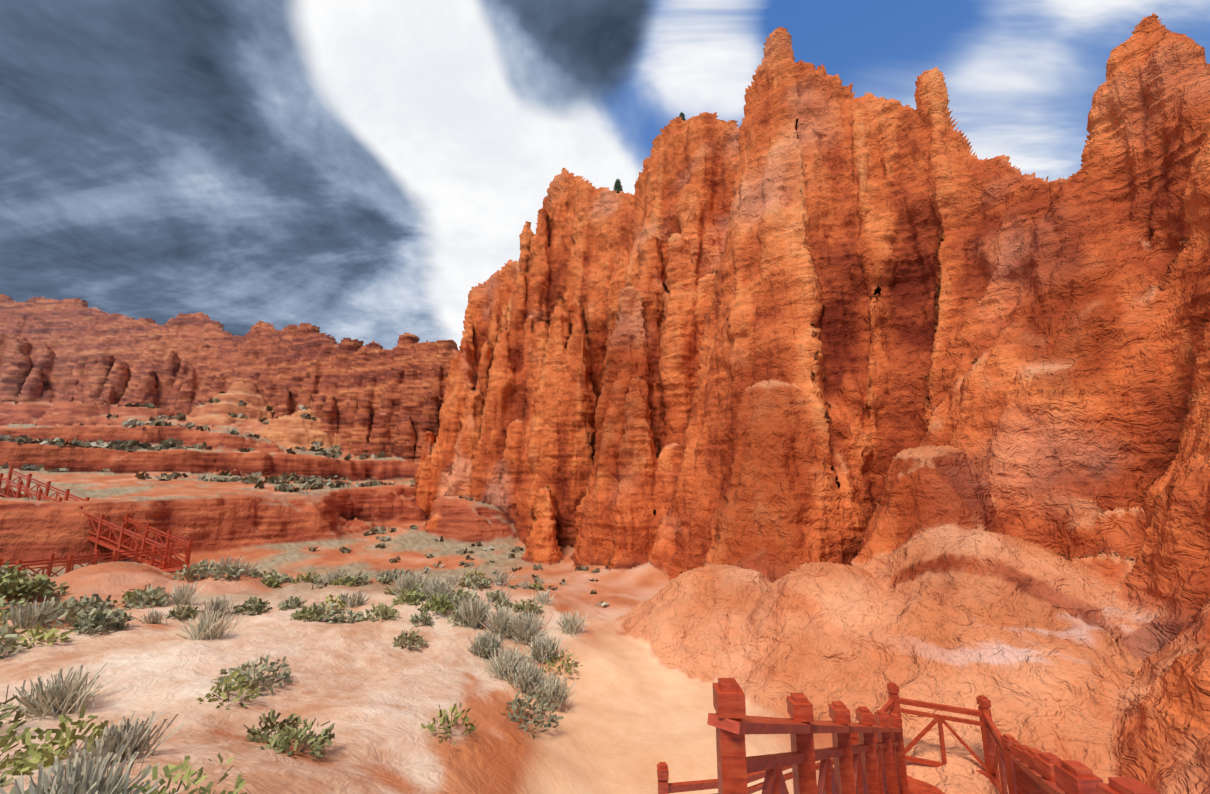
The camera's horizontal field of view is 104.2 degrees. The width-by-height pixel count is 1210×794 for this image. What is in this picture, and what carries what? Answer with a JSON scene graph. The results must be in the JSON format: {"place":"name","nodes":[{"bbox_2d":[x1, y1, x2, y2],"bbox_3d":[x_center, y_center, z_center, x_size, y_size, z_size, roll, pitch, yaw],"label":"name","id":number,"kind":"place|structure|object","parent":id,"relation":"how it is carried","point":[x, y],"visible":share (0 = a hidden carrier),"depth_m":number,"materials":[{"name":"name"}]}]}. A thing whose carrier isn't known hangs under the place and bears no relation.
{"place":"outdoors","nodes":[
{"label":"outdoors","id":0,"kind":"place"},
{"bbox_2d":[0,13,1209,793],"bbox_3d":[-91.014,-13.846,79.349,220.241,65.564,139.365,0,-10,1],"label":"canyon terrain","id":1,"kind":"structure","parent":0,"point":[820,387],"depth_m":16.20,"materials":[{"name":"orange stone"}]},
{"bbox_2d":[0,466,196,576],"bbox_3d":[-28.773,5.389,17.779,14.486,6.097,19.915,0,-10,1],"label":"wooden fence","id":2,"kind":"object","parent":1,"relation":"on","point":[165,561],"visible":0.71,"depth_m":25.11,"materials":[{"name":"paint"}]},
{"bbox_2d":[0,391,608,793],"bbox_3d":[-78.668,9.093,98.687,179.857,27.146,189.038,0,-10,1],"label":"shrubs","id":3,"kind":"object","parent":1,"relation":"on","point":[118,745],"visible":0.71,"depth_m":9.49,"materials":[{"name":"green plant"}]},
{"bbox_2d":[613,112,685,192],"bbox_3d":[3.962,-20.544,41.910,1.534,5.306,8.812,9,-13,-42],"label":"cliff top trees","id":4,"kind":"object","parent":1,"relation":"on","point":[618,186],"visible":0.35,"depth_m":44.27,"materials":[{"name":"green plant"}]},
{"bbox_2d":[657,678,1160,793],"bbox_3d":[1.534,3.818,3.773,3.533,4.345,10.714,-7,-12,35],"label":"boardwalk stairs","id":5,"kind":"structure","parent":1,"relation":"on","point":[867,752],"depth_m":3.82,"materials":[{"name":"paint"}]},
{"bbox_2d":[0,0,1209,349],"label":"sky","id":6,"kind":"structure","parent":0,"point":[352,169],"materials":[{"name":"blue"}]}
]}

